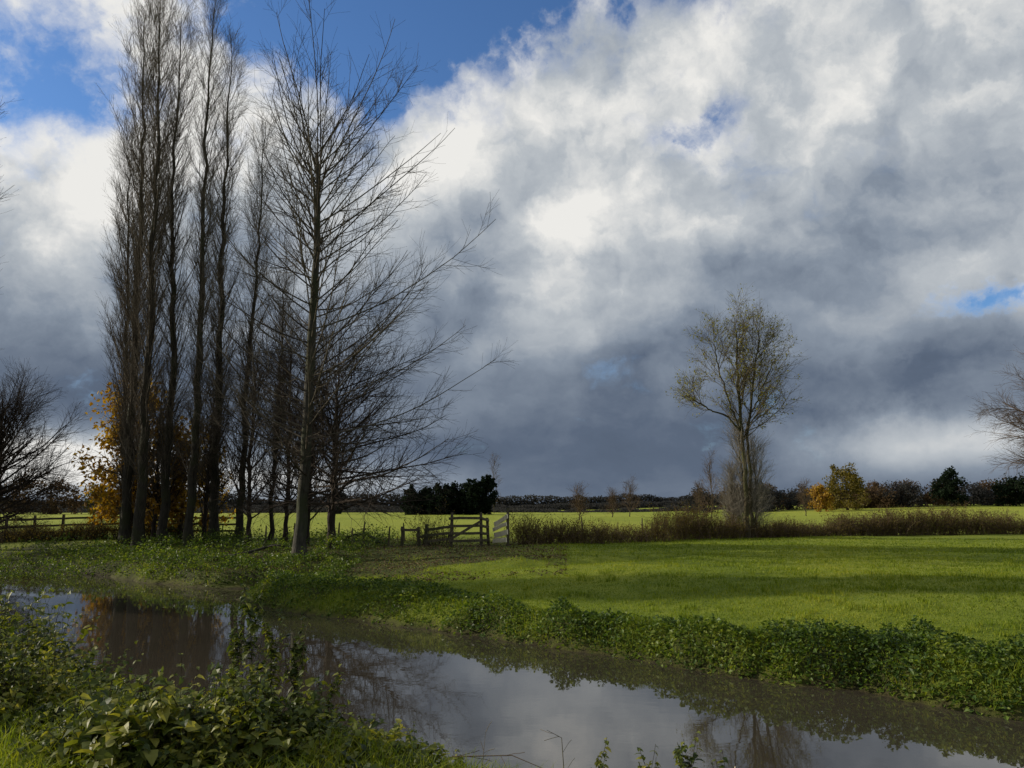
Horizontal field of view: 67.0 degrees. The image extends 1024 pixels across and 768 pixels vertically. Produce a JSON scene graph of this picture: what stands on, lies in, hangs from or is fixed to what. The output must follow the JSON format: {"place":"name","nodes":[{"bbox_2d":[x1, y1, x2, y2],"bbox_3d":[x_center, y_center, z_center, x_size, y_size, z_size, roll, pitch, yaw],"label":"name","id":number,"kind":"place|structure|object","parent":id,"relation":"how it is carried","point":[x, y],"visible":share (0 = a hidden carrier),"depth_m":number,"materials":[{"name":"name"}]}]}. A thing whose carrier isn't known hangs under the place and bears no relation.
{"place":"outdoors","nodes":[
{"label":"outdoors","id":0,"kind":"place"},
{"bbox_2d":[0,566,1023,767],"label":"water","id":1,"kind":"structure","parent":0,"point":[455,691],"depth_m":12.34,"materials":[{"name":"grey liquid"}]},
{"bbox_2d":[0,504,1023,767],"bbox_3d":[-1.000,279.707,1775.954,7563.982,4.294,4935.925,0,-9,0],"label":"ground","id":2,"kind":"structure","parent":0,"point":[344,520],"depth_m":21.70,"materials":[{"name":"green plant"}]},
{"bbox_2d":[0,98,23,348],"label":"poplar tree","id":3,"kind":"object","parent":2,"relation":"on","point":[2,165],"visible":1,"depth_m":27.22,"materials":[{"name":"brown plant"}]},
{"bbox_2d":[0,469,41,513],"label":"autumn field tree","id":4,"kind":"object","parent":2,"relation":"on","point":[21,496],"visible":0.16,"depth_m":162.48,"materials":[{"name":"brown plant"}]},
{"bbox_2d":[0,356,97,550],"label":"dark bare tree","id":5,"kind":"object","parent":2,"relation":"on","point":[10,420],"visible":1,"depth_m":42.81,"materials":[{"name":"brown plant"}]},
{"bbox_2d":[33,477,85,513],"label":"autumn field tree","id":6,"kind":"object","parent":2,"relation":"on","point":[54,502],"visible":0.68,"depth_m":162.75,"materials":[{"name":"brown plant"}]},
{"bbox_2d":[80,484,114,513],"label":"autumn field tree","id":7,"kind":"object","parent":2,"relation":"on","point":[88,501],"visible":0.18,"depth_m":164.83,"materials":[{"name":"plant"}]},
{"bbox_2d":[0,512,199,544],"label":"bramble bush","id":8,"kind":"object","parent":2,"relation":"on","point":[91,531],"visible":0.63,"depth_m":45.62,"materials":[{"name":"brown plant"}]},
{"bbox_2d":[0,514,235,536],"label":"wooden fence","id":9,"kind":"object","parent":2,"relation":"on","point":[63,518],"visible":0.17,"depth_m":47.66,"materials":[{"name":"brown wood"}]},
{"bbox_2d":[67,373,185,535],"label":"autumn tree","id":10,"kind":"object","parent":2,"relation":"on","point":[109,509],"visible":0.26,"depth_m":44.32,"materials":[{"name":"orange plant"}]},
{"bbox_2d":[98,110,157,526],"bbox_3d":[-22.167,-3.857,44.531,3.908,25.672,3.599,0,-9,0],"label":"poplar tree","id":11,"kind":"object","parent":2,"relation":"on","point":[122,326],"visible":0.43,"depth_m":44.48,"materials":[{"name":"brown plant"}]},
{"bbox_2d":[96,0,187,547],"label":"poplar tree","id":12,"kind":"object","parent":2,"relation":"on","point":[125,508],"visible":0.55,"depth_m":43.33,"materials":[{"name":"brown plant"}]},
{"bbox_2d":[97,0,198,550],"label":"poplar tree","id":13,"kind":"object","parent":2,"relation":"on","point":[142,402],"visible":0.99,"depth_m":41.37,"materials":[{"name":"brown plant"}]},
{"bbox_2d":[110,356,193,540],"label":"bare tree","id":14,"kind":"object","parent":2,"relation":"on","point":[156,486],"visible":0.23,"depth_m":43.39,"materials":[{"name":"brown plant"}]},
{"bbox_2d":[140,0,211,546],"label":"poplar tree","id":15,"kind":"object","parent":2,"relation":"on","point":[168,429],"visible":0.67,"depth_m":42.71,"materials":[{"name":"brown plant"}]},
{"bbox_2d":[132,416,235,538],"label":"autumn tree","id":16,"kind":"object","parent":2,"relation":"on","point":[180,514],"visible":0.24,"depth_m":43.65,"materials":[{"name":"orange plant"}]},
{"bbox_2d":[169,0,240,547],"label":"poplar tree","id":17,"kind":"object","parent":2,"relation":"on","point":[195,454],"visible":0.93,"depth_m":41.35,"materials":[{"name":"brown plant"}]},
{"bbox_2d":[173,337,253,540],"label":"bare tree","id":18,"kind":"object","parent":2,"relation":"on","point":[206,508],"visible":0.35,"depth_m":42.49,"materials":[{"name":"brown plant"}]},
{"bbox_2d":[189,14,257,542],"bbox_3d":[-16.500,-6.722,43.589,3.828,30.812,3.874,-5,-10,27],"label":"poplar tree","id":19,"kind":"object","parent":2,"relation":"on","point":[214,519],"visible":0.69,"depth_m":43.46,"materials":[{"name":"brown plant"}]},
{"bbox_2d":[0,572,455,767],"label":"bank plants","id":20,"kind":"object","parent":2,"relation":"on","point":[108,752],"visible":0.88,"depth_m":5.14,"materials":[{"name":"green plant"}]},
{"bbox_2d":[176,316,297,543],"bbox_3d":[-13.359,2.133,40.231,6.632,12.273,5.230,6,-11,-33],"label":"bare tree","id":21,"kind":"object","parent":2,"relation":"on","point":[250,475],"visible":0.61,"depth_m":39.78,"materials":[{"name":"brown plant"}]},
{"bbox_2d":[220,612,254,705],"bbox_3d":[-2.366,2.502,6.614,0.302,1.167,0.243,-8,-12,42],"label":"nettle plant","id":22,"kind":"object","parent":2,"relation":"on","point":[236,646],"visible":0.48,"depth_m":6.60,"materials":[{"name":"green plant"}]},
{"bbox_2d":[236,572,267,707],"bbox_3d":[-2.201,2.261,6.485,0.299,1.365,0.359,1,-9,-9],"label":"nettle plant","id":23,"kind":"object","parent":2,"relation":"on","point":[253,626],"visible":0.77,"depth_m":6.51,"materials":[{"name":"leaf"},{"name":"green stem"}]},
{"bbox_2d":[218,95,286,541],"bbox_3d":[-14.376,-4.142,43.092,3.430,25.503,3.601,-1,-9,9],"label":"poplar tree","id":24,"kind":"object","parent":2,"relation":"on","point":[240,522],"visible":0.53,"depth_m":43.29,"materials":[{"name":"brown plant"}]},
{"bbox_2d":[213,540,291,560],"bbox_3d":[-10.764,7.096,33.068,3.735,0.860,0.752,0,-9,-2],"label":"fallen branch","id":25,"kind":"object","parent":2,"relation":"on","point":[259,549],"visible":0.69,"depth_m":33.00,"materials":[{"name":"brown wood"}]},
{"bbox_2d":[264,525,266,545],"bbox_3d":[-12.003,7.528,37.688,0.093,1.250,0.100,0,-9,0],"label":"fence post","id":26,"kind":"object","parent":2,"relation":"on","point":[265,535],"visible":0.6,"depth_m":37.69,"materials":[{"name":"brown wood"}]},
{"bbox_2d":[257,622,284,699],"bbox_3d":[-1.972,2.422,6.303,0.198,0.944,0.267,0,-9,0],"label":"nettle plant","id":27,"kind":"object","parent":2,"relation":"on","point":[274,654],"visible":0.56,"depth_m":6.33,"materials":[{"name":"green plant"}]},
{"bbox_2d":[256,235,308,539],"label":"poplar tree","id":28,"kind":"object","parent":2,"relation":"on","point":[271,515],"visible":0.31,"depth_m":43.83,"materials":[{"name":"brown plant"}]},
{"bbox_2d":[239,287,341,541],"bbox_3d":[-11.840,1.606,41.228,5.830,13.484,5.476,0,-9,0],"label":"bare tree","id":29,"kind":"object","parent":2,"relation":"on","point":[285,525],"visible":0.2,"depth_m":41.05,"materials":[{"name":"brown plant"}]},
{"bbox_2d":[278,613,310,716],"bbox_3d":[-1.867,2.528,6.562,0.278,1.127,0.329,2,-9,-14],"label":"nettle plant","id":30,"kind":"object","parent":2,"relation":"on","point":[296,652],"visible":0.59,"depth_m":6.57,"materials":[{"name":"green plant"}]},
{"bbox_2d":[0,678,600,767],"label":"bank grass","id":31,"kind":"structure","parent":2,"relation":"on","point":[5,747],"depth_m":5.02,"materials":[{"name":"green plant"}]},
{"bbox_2d":[35,536,568,587],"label":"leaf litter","id":32,"kind":"object","parent":2,"relation":"on","point":[495,548],"visible":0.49,"depth_m":31.66,"materials":[{"name":"green plant"}]},
{"bbox_2d":[258,327,364,543],"bbox_3d":[-10.047,2.503,39.101,4.888,11.139,5.354,-8,-12,42],"label":"bare tree","id":33,"kind":"object","parent":2,"relation":"on","point":[309,509],"visible":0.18,"depth_m":38.70,"materials":[{"name":"brown plant"}]},
{"bbox_2d":[131,0,516,559],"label":"bare tree","id":34,"kind":"object","parent":2,"relation":"on","point":[300,533],"visible":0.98,"depth_m":33.31,"materials":[{"name":"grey plant"}]},
{"bbox_2d":[315,663,344,725],"bbox_3d":[-1.548,2.800,6.480,0.274,0.848,0.279,-8,-12,42],"label":"nettle plant","id":35,"kind":"object","parent":2,"relation":"on","point":[332,692],"visible":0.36,"depth_m":6.50,"materials":[{"name":"green plant"}]},
{"bbox_2d":[325,487,347,513],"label":"autumn field tree","id":36,"kind":"object","parent":2,"relation":"on","point":[337,508],"visible":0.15,"depth_m":162.24,"materials":[{"name":"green plant"}]},
{"bbox_2d":[201,275,486,549],"bbox_3d":[-7.390,1.223,35.608,12.910,12.711,14.124,0,-9,0],"label":"spreading bare tree","id":37,"kind":"object","parent":2,"relation":"on","point":[333,480],"visible":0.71,"depth_m":35.11,"materials":[{"name":"brown plant"}]},
{"bbox_2d":[339,532,379,544],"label":"fallen branch","id":38,"kind":"object","parent":2,"relation":"on","point":[362,534],"visible":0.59,"depth_m":37.47,"materials":[{"name":"brown wood"}]},
{"bbox_2d":[356,712,380,729],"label":"bank sprig","id":39,"kind":"object","parent":2,"relation":"on","point":[373,721],"visible":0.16,"depth_m":6.59,"materials":[{"name":"green plant"}]},
{"bbox_2d":[399,484,424,514],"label":"conifer tree","id":40,"kind":"object","parent":2,"relation":"on","point":[415,504],"visible":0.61,"depth_m":148.32,"materials":[{"name":"green plant"}]},
{"bbox_2d":[406,722,428,756],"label":"bank sprig","id":41,"kind":"object","parent":2,"relation":"on","point":[409,736],"visible":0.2,"depth_m":6.79,"materials":[{"name":"green plant"}]},
{"bbox_2d":[417,486,435,514],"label":"conifer tree","id":42,"kind":"object","parent":2,"relation":"on","point":[427,490],"visible":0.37,"depth_m":149.81,"materials":[{"name":"green plant"}]},
{"bbox_2d":[390,493,465,546],"bbox_3d":[-3.979,6.616,37.696,3.434,2.624,3.567,6,-11,-32],"label":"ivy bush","id":43,"kind":"object","parent":2,"relation":"on","point":[433,531],"visible":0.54,"depth_m":37.68,"materials":[{"name":"green plant"}]},
{"bbox_2d":[423,482,451,514],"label":"conifer tree","id":44,"kind":"object","parent":2,"relation":"on","point":[430,504],"visible":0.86,"depth_m":147.00,"materials":[{"name":"green plant"}]},
{"bbox_2d":[439,483,456,513],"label":"conifer tree","id":45,"kind":"object","parent":2,"relation":"on","point":[450,491],"visible":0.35,"depth_m":149.85,"materials":[{"name":"green plant"}]},
{"bbox_2d":[400,508,509,546],"bbox_3d":[-2.652,6.876,36.253,5.103,2.110,1.154,0,-9,0],"label":"wooden fence","id":46,"kind":"object","parent":2,"relation":"on","point":[481,540],"visible":0.95,"depth_m":36.03,"materials":[{"name":"brown wood"}]},
{"bbox_2d":[447,480,465,514],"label":"conifer tree","id":47,"kind":"object","parent":2,"relation":"on","point":[454,487],"visible":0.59,"depth_m":150.30,"materials":[{"name":"green plant"}]},
{"bbox_2d":[451,749,463,767],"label":"bank sprig","id":48,"kind":"object","parent":2,"relation":"on","point":[456,750],"visible":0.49,"depth_m":6.53,"materials":[{"name":"green plant"}]},
{"bbox_2d":[454,482,466,513],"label":"conifer tree","id":49,"kind":"object","parent":2,"relation":"on","point":[462,485],"visible":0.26,"depth_m":151.24,"materials":[{"name":"green plant"}]},
{"bbox_2d":[460,478,480,514],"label":"conifer tree","id":50,"kind":"object","parent":2,"relation":"on","point":[468,498],"visible":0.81,"depth_m":148.76,"materials":[{"name":"green plant"}]},
{"bbox_2d":[468,476,488,514],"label":"conifer tree","id":51,"kind":"object","parent":2,"relation":"on","point":[479,490],"visible":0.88,"depth_m":148.87,"materials":[{"name":"green plant"}]},
{"bbox_2d":[481,721,492,767],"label":"dry stem","id":52,"kind":"object","parent":2,"relation":"on","point":[483,749],"visible":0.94,"depth_m":6.42,"materials":[{"name":"brown plant"}]},
{"bbox_2d":[479,474,499,513],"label":"conifer tree","id":53,"kind":"object","parent":2,"relation":"on","point":[490,484],"visible":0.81,"depth_m":150.21,"materials":[{"name":"green plant"}]},
{"bbox_2d":[485,453,501,512],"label":"bare sapling","id":54,"kind":"object","parent":2,"relation":"on","point":[499,480],"visible":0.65,"depth_m":174.00,"materials":[{"name":"brown plant"}]},
{"bbox_2d":[452,750,538,767],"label":"dry stem","id":55,"kind":"object","parent":2,"relation":"on","point":[493,755],"visible":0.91,"depth_m":6.43,"materials":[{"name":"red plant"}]},
{"bbox_2d":[0,491,1011,512],"bbox_3d":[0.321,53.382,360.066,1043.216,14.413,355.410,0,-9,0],"label":"distant wood","id":56,"kind":"object","parent":2,"relation":"on","point":[547,504],"visible":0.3,"depth_m":328.08,"materials":[{"name":"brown plant"}]},
{"bbox_2d":[0,522,1023,720],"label":"bank plants","id":57,"kind":"object","parent":2,"relation":"on","point":[949,643],"visible":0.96,"depth_m":16.40,"materials":[{"name":"green plant"}]},
{"bbox_2d":[540,729,574,767],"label":"dry stem","id":58,"kind":"object","parent":2,"relation":"on","point":[562,746],"visible":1,"depth_m":6.21,"materials":[{"name":"brown plant"}]},
{"bbox_2d":[566,481,590,519],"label":"bare sapling","id":59,"kind":"object","parent":2,"relation":"on","point":[577,498],"visible":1,"depth_m":98.71,"materials":[{"name":"brown plant"}]},
{"bbox_2d":[594,738,611,767],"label":"bank sprig","id":60,"kind":"object","parent":2,"relation":"on","point":[598,762],"visible":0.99,"depth_m":5.84,"materials":[{"name":"green plant"}]},
{"bbox_2d":[599,486,620,516],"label":"bare sapling","id":61,"kind":"object","parent":2,"relation":"on","point":[612,500],"visible":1,"depth_m":123.55,"materials":[{"name":"brown plant"}]},
{"bbox_2d":[618,476,641,516],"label":"bare sapling","id":62,"kind":"object","parent":2,"relation":"on","point":[629,493],"visible":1,"depth_m":130.59,"materials":[{"name":"brown plant"}]},
{"bbox_2d":[634,744,660,767],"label":"bank sprig","id":63,"kind":"object","parent":2,"relation":"on","point":[644,758],"visible":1,"depth_m":5.85,"materials":[{"name":"green plant"}]},
{"bbox_2d":[501,499,807,544],"bbox_3d":[8.789,7.625,42.786,21.996,2.564,4.491,5,-10,-31],"label":"hedge","id":64,"kind":"object","parent":2,"relation":"on","point":[683,527],"visible":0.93,"depth_m":41.61,"materials":[{"name":"red plant"}]},
{"bbox_2d":[672,731,704,767],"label":"bank sprig","id":65,"kind":"object","parent":2,"relation":"on","point":[679,757],"visible":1,"depth_m":5.69,"materials":[{"name":"green plant"}]},
{"bbox_2d":[691,480,708,514],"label":"bare sapling","id":66,"kind":"object","parent":2,"relation":"on","point":[698,496],"visible":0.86,"depth_m":148.53,"materials":[{"name":"brown plant"}]},
{"bbox_2d":[682,486,719,512],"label":"tree","id":67,"kind":"object","parent":2,"relation":"on","point":[688,500],"visible":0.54,"depth_m":173.08,"materials":[{"name":"brown plant"}]},
{"bbox_2d":[692,445,726,515],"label":"bare sapling","id":68,"kind":"object","parent":2,"relation":"on","point":[711,478],"visible":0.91,"depth_m":111.36,"materials":[{"name":"brown plant"}]},
{"bbox_2d":[711,750,727,767],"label":"bank sprig","id":69,"kind":"object","parent":2,"relation":"on","point":[723,761],"visible":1,"depth_m":5.59,"materials":[{"name":"green plant"}]},
{"bbox_2d":[710,452,759,537],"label":"bare ash tree","id":70,"kind":"object","parent":2,"relation":"on","point":[731,485],"visible":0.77,"depth_m":46.42,"materials":[{"name":"brown plant"}]},
{"bbox_2d":[719,485,753,511],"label":"tree","id":71,"kind":"object","parent":2,"relation":"on","point":[725,498],"visible":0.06,"depth_m":168.10,"materials":[{"name":"brown plant"}]},
{"bbox_2d":[666,284,808,537],"bbox_3d":[13.973,1.397,46.667,9.058,15.661,6.144,0,-9,0],"label":"ash tree","id":72,"kind":"object","parent":2,"relation":"on","point":[747,370],"visible":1,"depth_m":46.59,"materials":[{"name":"brown plant"}]},
{"bbox_2d":[716,405,774,526],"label":"bare ash tree","id":73,"kind":"object","parent":2,"relation":"on","point":[739,444],"visible":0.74,"depth_m":46.18,"materials":[{"name":"brown plant"}]},
{"bbox_2d":[729,425,782,537],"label":"bare ash tree","id":74,"kind":"object","parent":2,"relation":"on","point":[757,480],"visible":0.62,"depth_m":46.37,"materials":[{"name":"brown plant"}]},
{"bbox_2d":[741,481,785,511],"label":"tree","id":75,"kind":"object","parent":2,"relation":"on","point":[776,493],"visible":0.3,"depth_m":164.71,"materials":[{"name":"brown plant"}]},
{"bbox_2d":[753,482,790,509],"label":"tree","id":76,"kind":"object","parent":2,"relation":"on","point":[778,496],"visible":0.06,"depth_m":172.76,"materials":[{"name":"brown plant"}]},
{"bbox_2d":[775,483,815,509],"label":"tree","id":77,"kind":"object","parent":2,"relation":"on","point":[793,494],"visible":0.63,"depth_m":172.32,"materials":[{"name":"brown plant"}]},
{"bbox_2d":[792,477,816,515],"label":"bare sapling","id":78,"kind":"object","parent":2,"relation":"on","point":[804,493],"visible":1,"depth_m":126.51,"materials":[{"name":"brown plant"}]},
{"bbox_2d":[806,482,835,511],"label":"autumn field tree","id":79,"kind":"object","parent":2,"relation":"on","point":[821,501],"visible":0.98,"depth_m":152.66,"materials":[{"name":"orange plant"}]},
{"bbox_2d":[809,486,848,508],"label":"tree","id":80,"kind":"object","parent":2,"relation":"on","point":[831,495],"visible":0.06,"depth_m":171.34,"materials":[{"name":"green plant"}]},
{"bbox_2d":[822,462,870,509],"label":"olive autumn tree","id":81,"kind":"object","parent":2,"relation":"on","point":[855,484],"visible":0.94,"depth_m":157.54,"materials":[{"name":"green plant"}]},
{"bbox_2d":[833,487,879,508],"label":"tree","id":82,"kind":"object","parent":2,"relation":"on","point":[854,494],"visible":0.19,"depth_m":168.22,"materials":[{"name":"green plant"}]},
{"bbox_2d":[856,479,895,507],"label":"tree","id":83,"kind":"object","parent":2,"relation":"on","point":[874,483],"visible":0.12,"depth_m":173.14,"materials":[{"name":"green plant"}]},
{"bbox_2d":[855,484,898,507],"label":"tree","id":84,"kind":"object","parent":2,"relation":"on","point":[883,502],"visible":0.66,"depth_m":166.06,"materials":[{"name":"brown plant"}]},
{"bbox_2d":[779,501,1023,536],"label":"hedge","id":85,"kind":"object","parent":2,"relation":"on","point":[885,525],"visible":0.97,"depth_m":49.77,"materials":[{"name":"red plant"}]},
{"bbox_2d":[875,480,928,507],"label":"tree","id":86,"kind":"object","parent":2,"relation":"on","point":[906,490],"visible":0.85,"depth_m":165.63,"materials":[{"name":"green plant"}]},
{"bbox_2d":[886,478,930,505],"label":"tree","id":87,"kind":"object","parent":2,"relation":"on","point":[913,493],"visible":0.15,"depth_m":172.84,"materials":[{"name":"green plant"}]},
{"bbox_2d":[919,478,959,505],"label":"tree","id":88,"kind":"object","parent":2,"relation":"on","point":[941,501],"visible":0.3,"depth_m":170.52,"materials":[{"name":"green plant"}]},
{"bbox_2d":[928,466,970,506],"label":"evergreen tree","id":89,"kind":"object","parent":2,"relation":"on","point":[948,480],"visible":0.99,"depth_m":159.79,"materials":[{"name":"green plant"}]},
{"bbox_2d":[949,481,998,505],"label":"tree","id":90,"kind":"object","parent":2,"relation":"on","point":[977,493],"visible":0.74,"depth_m":164.28,"materials":[{"name":"brown plant"}]},
{"bbox_2d":[966,336,1023,477],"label":"tree","id":91,"kind":"object","parent":2,"relation":"on","point":[1018,422],"visible":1,"depth_m":47.60,"materials":[{"name":"brown plant"}]},
{"bbox_2d":[972,477,1023,504],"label":"tree","id":92,"kind":"object","parent":2,"relation":"on","point":[985,485],"visible":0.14,"depth_m":170.04,"materials":[{"name":"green plant"}]},
{"bbox_2d":[990,472,1023,505],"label":"evergreen tree","id":93,"kind":"object","parent":2,"relation":"on","point":[1013,487],"visible":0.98,"depth_m":158.20,"materials":[{"name":"green plant"}]},
{"bbox_2d":[0,0,1023,504],"label":"sky","id":94,"kind":"structure","parent":0,"point":[857,165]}
]}

